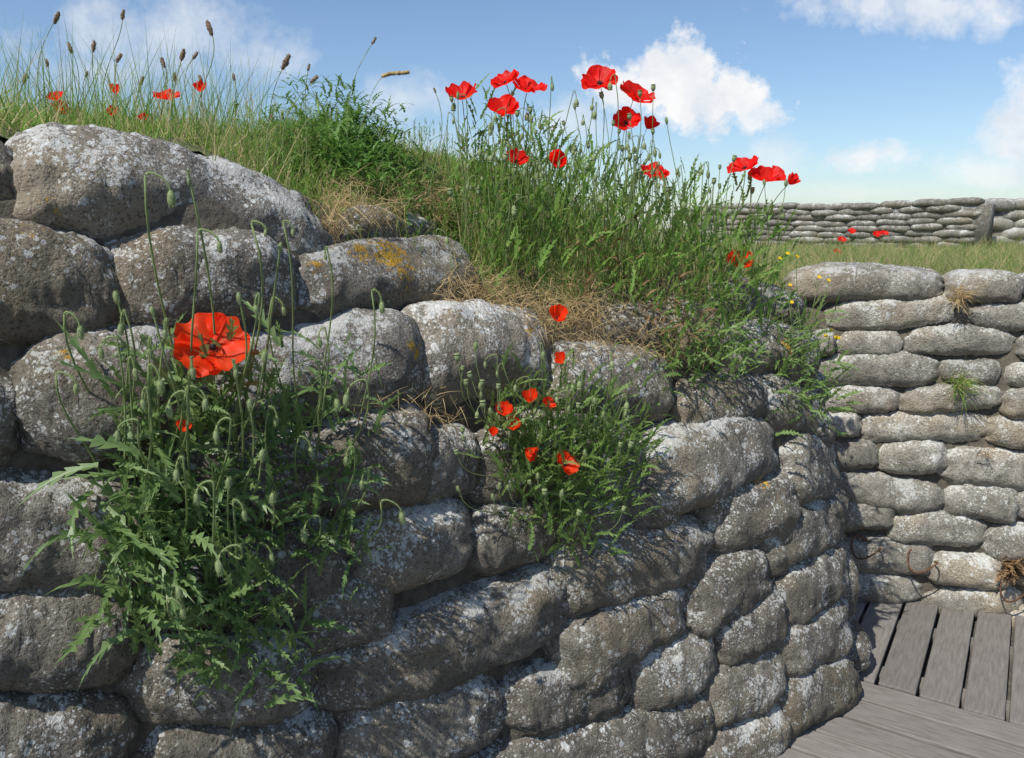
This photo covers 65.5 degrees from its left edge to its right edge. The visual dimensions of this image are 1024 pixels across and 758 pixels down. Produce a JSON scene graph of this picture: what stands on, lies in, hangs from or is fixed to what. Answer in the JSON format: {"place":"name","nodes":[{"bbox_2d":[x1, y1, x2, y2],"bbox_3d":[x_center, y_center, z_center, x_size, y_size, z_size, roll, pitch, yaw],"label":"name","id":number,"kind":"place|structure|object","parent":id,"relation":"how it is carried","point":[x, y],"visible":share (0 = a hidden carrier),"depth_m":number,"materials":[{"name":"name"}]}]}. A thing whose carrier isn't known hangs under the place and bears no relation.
{"place":"outdoors","nodes":[
{"label":"outdoors","id":0,"kind":"place"},
{"bbox_2d":[0,127,804,757],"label":"earth bank","id":1,"kind":"structure","parent":0,"point":[214,215],"depth_m":1.97,"materials":[{"name":"brown soil"}]},
{"bbox_2d":[0,689,139,757],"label":"sandbag","id":2,"kind":"object","parent":1,"relation":"on","point":[81,723],"visible":0.45,"depth_m":1.52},
{"bbox_2d":[0,589,143,693],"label":"sandbag","id":3,"kind":"object","parent":2,"relation":"on","point":[39,629],"visible":0.45,"depth_m":1.49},
{"bbox_2d":[0,466,166,593],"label":"sandbag","id":4,"kind":"object","parent":3,"relation":"on","point":[31,524],"visible":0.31,"depth_m":1.47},
{"bbox_2d":[0,375,19,466],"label":"sandbag","id":5,"kind":"object","parent":4,"relation":"on","point":[9,438],"visible":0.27,"depth_m":1.46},
{"bbox_2d":[8,322,200,465],"bbox_3d":[-0.876,0.037,1.693,0.406,0.332,0.490,-4,0,-34],"label":"sandbag","id":6,"kind":"object","parent":4,"relation":"on","point":[44,425],"visible":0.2,"depth_m":1.48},
{"bbox_2d":[0,218,122,345],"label":"sandbag","id":7,"kind":"object","parent":6,"relation":"on","point":[47,274],"visible":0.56,"depth_m":1.48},
{"bbox_2d":[0,141,13,198],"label":"sandbag","id":8,"kind":"object","parent":7,"relation":"on","point":[6,169],"visible":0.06,"depth_m":1.50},
{"bbox_2d":[19,291,259,686],"bbox_3d":[-0.687,0.196,1.453,0.398,0.722,0.286,-8,13,-35],"label":"poppy plant","id":9,"kind":"object","parent":4,"relation":"on","point":[144,566],"visible":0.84,"depth_m":1.46,"materials":[{"name":"green plant"}]},
{"bbox_2d":[69,169,335,731],"bbox_3d":[-0.584,0.154,1.523,0.468,1.068,0.314,-4,12,-21],"label":"poppy plant","id":10,"kind":"object","parent":1,"relation":"on","point":[218,486],"visible":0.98,"depth_m":1.53,"materials":[{"name":"green plant"}]},
{"bbox_2d":[173,312,249,426],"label":"poppy","id":11,"kind":"object","parent":10,"relation":"attached to","point":[216,360],"visible":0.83,"depth_m":1.50,"materials":[{"name":"red plant"}]},
{"bbox_2d":[129,704,338,757],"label":"sandbag","id":12,"kind":"object","parent":1,"relation":"on","point":[310,731],"visible":0.34,"depth_m":1.71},
{"bbox_2d":[116,623,316,727],"bbox_3d":[-0.688,0.642,1.821,0.494,0.264,0.406,9,-1,-35],"label":"sandbag","id":13,"kind":"object","parent":12,"relation":"on","point":[147,689],"visible":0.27,"depth_m":1.65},
{"bbox_2d":[139,517,350,630],"bbox_3d":[-0.642,0.420,1.840,0.540,0.284,0.391,6,-1,-34],"label":"sandbag","id":14,"kind":"object","parent":13,"relation":"on","point":[327,582],"visible":0.19,"depth_m":1.73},
{"bbox_2d":[154,424,332,533],"bbox_3d":[-0.656,0.216,1.833,0.481,0.288,0.425,-1,2,-34],"label":"sandbag","id":15,"kind":"object","parent":14,"relation":"on","point":[201,461],"visible":0.16,"depth_m":1.69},
{"bbox_2d":[199,307,424,431],"bbox_3d":[-0.529,-0.006,1.943,0.662,0.310,0.441,-7,-3,-39],"label":"sandbag","id":16,"kind":"object","parent":15,"relation":"on","point":[398,341],"visible":0.41,"depth_m":1.84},
{"bbox_2d":[103,224,299,328],"bbox_3d":[-0.718,-0.208,1.792,0.484,0.256,0.361,-1,-3,-37],"label":"sandbag","id":17,"kind":"object","parent":16,"relation":"on","point":[234,266],"visible":0.5,"depth_m":1.64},
{"bbox_2d":[4,122,333,253],"bbox_3d":[-0.797,-0.332,1.853,0.754,0.341,0.462,2,-37,-44],"label":"sandbag","id":18,"kind":"object","parent":17,"relation":"on","point":[87,180],"visible":0.4,"depth_m":1.60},
{"bbox_2d":[234,219,406,712],"bbox_3d":[-0.414,0.188,1.669,0.414,1.028,0.269,-7,13,-34],"label":"poppy plant","id":19,"kind":"object","parent":1,"relation":"on","point":[321,413],"visible":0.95,"depth_m":1.67,"materials":[{"name":"green plant"}]},
{"bbox_2d":[193,70,546,324],"bbox_3d":[-0.456,-0.604,2.554,1.152,0.868,0.807,0,11,0],"label":"leafy bush","id":20,"kind":"object","parent":1,"relation":"on","point":[350,125],"visible":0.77,"depth_m":2.50,"materials":[{"name":"green plant"}]},
{"bbox_2d":[0,76,743,308],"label":"mound","id":21,"kind":"object","parent":1,"relation":"attached to","point":[186,145],"visible":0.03,"depth_m":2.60,"materials":[{"name":"green plant"}]},
{"bbox_2d":[0,4,733,311],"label":"tall grass","id":22,"kind":"structure","parent":21,"relation":"on","point":[206,116],"depth_m":2.05,"materials":[{"name":"green plant"}]},
{"bbox_2d":[301,160,722,450],"bbox_3d":[-0.060,-0.301,2.377,1.396,0.752,0.881,-8,13,-35],"label":"dry straw","id":23,"kind":"object","parent":21,"relation":"on","point":[497,301],"visible":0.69,"depth_m":2.27,"materials":[{"name":"beige plant"}]},
{"bbox_2d":[581,64,617,248],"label":"poppy","id":24,"kind":"object","parent":21,"relation":"on","point":[594,76],"visible":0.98,"depth_m":2.71,"materials":[{"name":"red plant"}]},
{"bbox_2d":[423,70,564,305],"bbox_3d":[-0.056,-0.644,2.625,0.514,0.750,1.157,0,11,0],"label":"poppy plant","id":25,"kind":"object","parent":1,"relation":"on","point":[492,202],"visible":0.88,"depth_m":2.41,"materials":[{"name":"green plant"}]},
{"bbox_2d":[472,76,608,311],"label":"poppy plant","id":26,"kind":"object","parent":1,"relation":"on","point":[542,188],"visible":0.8,"depth_m":2.45,"materials":[{"name":"green plant"}]},
{"bbox_2d":[485,703,648,757],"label":"sandbag","id":27,"kind":"object","parent":1,"relation":"on","point":[623,733],"visible":0.28,"depth_m":2.21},
{"bbox_2d":[466,748,488,757],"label":"sandbag","id":28,"kind":"object","parent":27,"relation":"on","point":[481,753],"visible":0.08,"depth_m":2.07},
{"bbox_2d":[333,673,505,757],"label":"sandbag","id":29,"kind":"object","parent":28,"relation":"on","point":[464,721],"visible":0.38,"depth_m":1.94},
{"bbox_2d":[310,563,566,714],"bbox_3d":[-0.246,0.657,2.134,0.854,0.327,0.450,-6,6,-32],"label":"sandbag","id":30,"kind":"object","parent":29,"relation":"on","point":[456,636],"visible":0.43,"depth_m":1.96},
{"bbox_2d":[285,575,394,655],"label":"sandbag","id":31,"kind":"object","parent":30,"relation":"on","point":[369,618],"visible":0.28,"depth_m":1.82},
{"bbox_2d":[346,496,472,594],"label":"sandbag","id":32,"kind":"object","parent":30,"relation":"on","point":[431,542],"visible":0.45,"depth_m":1.90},
{"bbox_2d":[308,401,437,515],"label":"sandbag","id":33,"kind":"object","parent":32,"relation":"on","point":[405,459],"visible":0.48,"depth_m":1.86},
{"bbox_2d":[422,422,480,503],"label":"sandbag","id":34,"kind":"object","parent":32,"relation":"on","point":[450,473],"visible":0.4,"depth_m":1.98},
{"bbox_2d":[465,495,557,576],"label":"sandbag","id":35,"kind":"object","parent":30,"relation":"on","point":[498,548],"visible":0.38,"depth_m":2.05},
{"bbox_2d":[497,657,631,739],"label":"sandbag","id":36,"kind":"object","parent":27,"relation":"on","point":[541,698],"visible":0.29,"depth_m":2.14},
{"bbox_2d":[529,74,687,327],"bbox_3d":[0.326,-0.601,2.780,0.562,0.774,1.168,0,11,0],"label":"poppy plant","id":37,"kind":"object","parent":1,"relation":"on","point":[616,205],"visible":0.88,"depth_m":2.49,"materials":[{"name":"green plant"}]},
{"bbox_2d":[598,116,754,337],"bbox_3d":[0.525,-0.500,2.708,0.527,0.720,0.941,2,11,8],"label":"poppy plant","id":38,"kind":"object","parent":1,"relation":"on","point":[687,216],"visible":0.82,"depth_m":2.54,"materials":[{"name":"green plant"}]},
{"bbox_2d":[613,257,793,410],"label":"creeping weed","id":39,"kind":"object","parent":1,"relation":"on","point":[717,355],"visible":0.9,"depth_m":2.46,"materials":[{"name":"green plant"}]},
{"bbox_2d":[655,155,824,345],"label":"poppy plant","id":40,"kind":"object","parent":1,"relation":"on","point":[743,248],"visible":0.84,"depth_m":2.65,"materials":[{"name":"green plant"}]},
{"bbox_2d":[766,252,863,436],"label":"yellow flower plant","id":41,"kind":"object","parent":1,"relation":"on","point":[800,349],"visible":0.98,"depth_m":2.63,"materials":[{"name":"green plant"}]},
{"bbox_2d":[0,0,1023,228],"label":"sky","id":42,"kind":"structure","parent":0,"point":[872,101],"materials":[{"name":"blue"}]},
{"bbox_2d":[623,229,1023,290],"bbox_3d":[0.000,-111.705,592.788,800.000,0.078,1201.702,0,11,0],"label":"ground","id":43,"kind":"structure","parent":0,"point":[830,252],"depth_m":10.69,"materials":[{"name":"green plant"}]},
{"bbox_2d":[690,197,995,248],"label":"sandbag wall","id":44,"kind":"structure","parent":43,"relation":"on","point":[966,219],"depth_m":13.23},
{"bbox_2d":[984,198,1023,246],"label":"sandbag wall","id":45,"kind":"structure","parent":43,"relation":"on","point":[1008,218],"depth_m":12.93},
{"bbox_2d":[804,298,1023,612],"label":"earth backing","id":46,"kind":"object","parent":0,"point":[961,316],"depth_m":3.47,"materials":[{"name":"brown soil"}]},
{"bbox_2d":[865,610,1013,721],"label":"trench floor","id":47,"kind":"structure","parent":0,"point":[968,661],"depth_m":3.20,"materials":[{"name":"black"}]},
{"bbox_2d":[699,704,790,757],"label":"sandbag","id":48,"kind":"object","parent":47,"relation":"on","point":[767,735],"visible":0.28,"depth_m":2.49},
{"bbox_2d":[646,691,714,757],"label":"sandbag","id":49,"kind":"object","parent":48,"relation":"on","point":[685,729],"visible":0.23,"depth_m":2.35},
{"bbox_2d":[627,629,716,710],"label":"sandbag","id":50,"kind":"object","parent":49,"relation":"on","point":[681,669],"visible":0.34,"depth_m":2.33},
{"bbox_2d":[542,587,686,694],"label":"sandbag","id":51,"kind":"object","parent":50,"relation":"on","point":[595,652],"visible":0.27,"depth_m":2.21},
{"bbox_2d":[543,513,713,617],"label":"sandbag","id":52,"kind":"object","parent":51,"relation":"on","point":[655,562],"visible":0.38,"depth_m":2.26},
{"bbox_2d":[466,407,643,504],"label":"sandbag","id":53,"kind":"object","parent":52,"relation":"on","point":[483,490],"visible":0.16,"depth_m":2.08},
{"bbox_2d":[400,299,550,408],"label":"sandbag","id":54,"kind":"object","parent":53,"relation":"on","point":[447,330],"visible":0.52,"depth_m":2.04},
{"bbox_2d":[296,234,481,317],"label":"sandbag","id":55,"kind":"object","parent":54,"relation":"on","point":[395,272],"visible":0.4,"depth_m":1.99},
{"bbox_2d":[337,205,445,238],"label":"sandbag","id":56,"kind":"object","parent":55,"relation":"on","point":[411,229],"visible":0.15,"depth_m":2.18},
{"bbox_2d":[453,340,675,568],"bbox_3d":[0.166,0.199,2.089,0.724,0.644,0.281,-6,12,-29],"label":"poppy plant","id":57,"kind":"object","parent":52,"relation":"on","point":[528,429],"visible":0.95,"depth_m":2.06,"materials":[{"name":"green plant"}]},
{"bbox_2d":[555,496,629,548],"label":"sandbag","id":58,"kind":"object","parent":52,"relation":"on","point":[608,524],"visible":0.21,"depth_m":2.22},
{"bbox_2d":[623,476,681,530],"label":"sandbag","id":59,"kind":"object","parent":52,"relation":"on","point":[662,519],"visible":0.2,"depth_m":2.32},
{"bbox_2d":[639,415,778,514],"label":"sandbag","id":60,"kind":"object","parent":52,"relation":"on","point":[708,463],"visible":0.41,"depth_m":2.42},
{"bbox_2d":[536,339,674,423],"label":"sandbag","id":61,"kind":"object","parent":60,"relation":"on","point":[651,392],"visible":0.47,"depth_m":2.32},
{"bbox_2d":[595,301,676,357],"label":"sandbag","id":62,"kind":"object","parent":61,"relation":"on","point":[621,325],"visible":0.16,"depth_m":2.45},
{"bbox_2d":[564,208,716,358],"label":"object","id":63,"kind":"object","parent":61,"relation":"on","point":[681,324],"visible":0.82,"depth_m":2.39,"materials":[{"name":"green plant"}]},
{"bbox_2d":[668,372,767,422],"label":"sandbag","id":64,"kind":"object","parent":60,"relation":"on","point":[691,406],"visible":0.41,"depth_m":2.51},
{"bbox_2d":[703,650,786,728],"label":"sandbag","id":65,"kind":"object","parent":48,"relation":"on","point":[752,688],"visible":0.38,"depth_m":2.48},
{"bbox_2d":[713,583,787,666],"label":"sandbag","id":66,"kind":"object","parent":65,"relation":"on","point":[761,628],"visible":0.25,"depth_m":2.50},
{"bbox_2d":[683,547,772,638],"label":"sandbag","id":67,"kind":"object","parent":66,"relation":"on","point":[724,590],"visible":0.33,"depth_m":2.46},
{"bbox_2d":[694,468,801,554],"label":"sandbag","id":68,"kind":"object","parent":67,"relation":"on","point":[756,514],"visible":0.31,"depth_m":2.53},
{"bbox_2d":[776,654,862,739],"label":"sandbag","id":69,"kind":"object","parent":47,"relation":"on","point":[822,693],"visible":0.29,"depth_m":2.67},
{"bbox_2d":[776,597,853,677],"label":"sandbag","id":70,"kind":"object","parent":69,"relation":"on","point":[825,636],"visible":0.24,"depth_m":2.69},
{"bbox_2d":[771,544,849,625],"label":"sandbag","id":71,"kind":"object","parent":70,"relation":"on","point":[809,589],"visible":0.23,"depth_m":2.69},
{"bbox_2d":[756,498,842,577],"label":"sandbag","id":72,"kind":"object","parent":71,"relation":"on","point":[816,529],"visible":0.3,"depth_m":2.67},
{"bbox_2d":[776,432,839,506],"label":"sandbag","id":73,"kind":"object","parent":72,"relation":"on","point":[807,464],"visible":0.33,"depth_m":2.70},
{"bbox_2d":[759,372,826,435],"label":"sandbag","id":74,"kind":"object","parent":73,"relation":"on","point":[778,421],"visible":0.2,"depth_m":2.67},
{"bbox_2d":[779,322,816,386],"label":"sandbag","id":75,"kind":"object","parent":74,"relation":"on","point":[795,377],"visible":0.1,"depth_m":2.76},
{"bbox_2d":[713,318,790,374],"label":"sandbag","id":76,"kind":"object","parent":75,"relation":"on","point":[774,349],"visible":0.2,"depth_m":2.65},
{"bbox_2d":[658,296,734,369],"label":"sandbag","id":77,"kind":"object","parent":76,"relation":"on","point":[690,340],"visible":0.12,"depth_m":2.52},
{"bbox_2d":[707,276,777,313],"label":"sandbag","id":78,"kind":"object","parent":76,"relation":"on","point":[752,302],"visible":0.09,"depth_m":2.77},
{"bbox_2d":[800,327,820,378],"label":"sandbag","id":79,"kind":"object","parent":74,"relation":"on","point":[812,359],"visible":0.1,"depth_m":2.80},
{"bbox_2d":[766,282,804,328],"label":"sandbag","id":80,"kind":"object","parent":79,"relation":"on","point":[794,303],"visible":0.16,"depth_m":2.84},
{"bbox_2d":[776,600,1023,757],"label":"boardwalk","id":81,"kind":"structure","parent":47,"relation":"on","point":[891,714],"depth_m":2.88,"materials":[{"name":"grey wood"}]},
{"bbox_2d":[848,614,871,672],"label":"sandbag","id":82,"kind":"object","parent":81,"relation":"on","point":[860,652],"visible":0.14,"depth_m":2.96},
{"bbox_2d":[857,573,922,605],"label":"sandbag","id":83,"kind":"object","parent":81,"relation":"on","point":[888,588],"visible":0.31,"depth_m":3.56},
{"bbox_2d":[841,534,934,574],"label":"sandbag","id":84,"kind":"object","parent":83,"relation":"on","point":[890,557],"visible":0.3,"depth_m":3.54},
{"bbox_2d":[844,501,895,532],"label":"sandbag","id":85,"kind":"object","parent":84,"relation":"on","point":[863,517],"visible":0.3,"depth_m":3.52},
{"bbox_2d":[884,509,987,546],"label":"sandbag","id":86,"kind":"object","parent":84,"relation":"on","point":[938,527],"visible":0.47,"depth_m":3.48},
{"bbox_2d":[839,469,944,514],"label":"sandbag","id":87,"kind":"object","parent":86,"relation":"on","point":[907,495],"visible":0.47,"depth_m":3.49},
{"bbox_2d":[834,438,878,471],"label":"sandbag","id":88,"kind":"object","parent":87,"relation":"on","point":[856,454],"visible":0.45,"depth_m":3.51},
{"bbox_2d":[829,412,861,437],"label":"sandbag","id":89,"kind":"object","parent":88,"relation":"on","point":[850,425],"visible":0.33,"depth_m":3.50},
{"bbox_2d":[825,384,899,413],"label":"sandbag","id":90,"kind":"object","parent":89,"relation":"on","point":[875,399],"visible":0.34,"depth_m":3.48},
{"bbox_2d":[818,350,939,387],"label":"sandbag","id":91,"kind":"object","parent":90,"relation":"on","point":[903,368],"visible":0.52,"depth_m":3.44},
{"bbox_2d":[836,330,903,354],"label":"sandbag","id":92,"kind":"object","parent":91,"relation":"on","point":[881,342],"visible":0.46,"depth_m":3.45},
{"bbox_2d":[824,294,955,330],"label":"sandbag","id":93,"kind":"object","parent":92,"relation":"on","point":[886,314],"visible":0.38,"depth_m":3.42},
{"bbox_2d":[782,262,943,302],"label":"sandbag","id":94,"kind":"object","parent":93,"relation":"on","point":[902,282],"visible":0.74,"depth_m":3.42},
{"bbox_2d":[903,323,1015,355],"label":"sandbag","id":95,"kind":"object","parent":91,"relation":"on","point":[955,339],"visible":0.61,"depth_m":3.38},
{"bbox_2d":[968,302,1023,331],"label":"sandbag","id":96,"kind":"object","parent":95,"relation":"on","point":[1005,317],"visible":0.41,"depth_m":3.34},
{"bbox_2d":[942,268,1023,303],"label":"sandbag","id":97,"kind":"object","parent":96,"relation":"on","point":[1003,286],"visible":0.73,"depth_m":3.33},
{"bbox_2d":[876,439,947,474],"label":"sandbag","id":98,"kind":"object","parent":87,"relation":"on","point":[914,457],"visible":0.55,"depth_m":3.46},
{"bbox_2d":[860,411,986,442],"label":"sandbag","id":99,"kind":"object","parent":98,"relation":"on","point":[902,426],"visible":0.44,"depth_m":3.45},
{"bbox_2d":[899,383,1003,414],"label":"sandbag","id":100,"kind":"object","parent":99,"relation":"on","point":[923,400],"visible":0.51,"depth_m":3.41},
{"bbox_2d":[935,354,995,419],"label":"grass tuft","id":101,"kind":"object","parent":100,"relation":"on","point":[962,384],"visible":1,"depth_m":3.34,"materials":[{"name":"green plant"}]},
{"bbox_2d":[939,358,1001,384],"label":"sandbag","id":102,"kind":"object","parent":100,"relation":"on","point":[990,370],"visible":0.48,"depth_m":3.38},
{"bbox_2d":[921,586,1023,618],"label":"sandbag","id":103,"kind":"object","parent":47,"relation":"on","point":[974,600],"visible":0.3,"depth_m":3.49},
{"bbox_2d":[925,550,1015,590],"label":"sandbag","id":104,"kind":"object","parent":103,"relation":"on","point":[977,570],"visible":0.48,"depth_m":3.47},
{"bbox_2d":[1010,603,1023,628],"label":"sandbag","id":105,"kind":"object","parent":47,"relation":"on","point":[1020,612],"visible":0.09,"depth_m":3.46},
{"bbox_2d":[1015,564,1023,585],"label":"sandbag","id":106,"kind":"object","parent":105,"relation":"on","point":[1019,582],"visible":0.07,"depth_m":3.48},
{"bbox_2d":[980,521,1023,562],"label":"sandbag","id":107,"kind":"object","parent":106,"relation":"on","point":[1002,541],"visible":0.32,"depth_m":3.43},
{"bbox_2d":[942,483,1019,523],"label":"sandbag","id":108,"kind":"object","parent":107,"relation":"on","point":[993,504],"visible":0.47,"depth_m":3.43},
{"bbox_2d":[935,446,1023,490],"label":"sandbag","id":109,"kind":"object","parent":108,"relation":"on","point":[1004,468],"visible":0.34,"depth_m":3.42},
{"bbox_2d":[985,415,1023,449],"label":"sandbag","id":110,"kind":"object","parent":109,"relation":"on","point":[1003,431],"visible":0.44,"depth_m":3.38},
{"bbox_2d":[997,387,1023,419],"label":"sandbag","id":111,"kind":"object","parent":110,"relation":"on","point":[1011,405],"visible":0.34,"depth_m":3.37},
{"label":"sandbag","id":112,"kind":"object","parent":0,"visible":0},
{"bbox_2d":[848,600,856,620],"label":"sandbag","id":113,"kind":"object","parent":112,"relation":"on","point":[852,608],"visible":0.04,"depth_m":3.08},
{"bbox_2d":[839,542,859,602],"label":"sandbag","id":114,"kind":"object","parent":113,"relation":"on","point":[850,595],"visible":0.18,"depth_m":2.92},
{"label":"sandbag","id":115,"kind":"object","parent":114,"relation":"on","visible":0},
{"bbox_2d":[826,484,848,524],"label":"sandbag","id":116,"kind":"object","parent":115,"relation":"on","point":[838,501],"visible":0.13,"depth_m":2.87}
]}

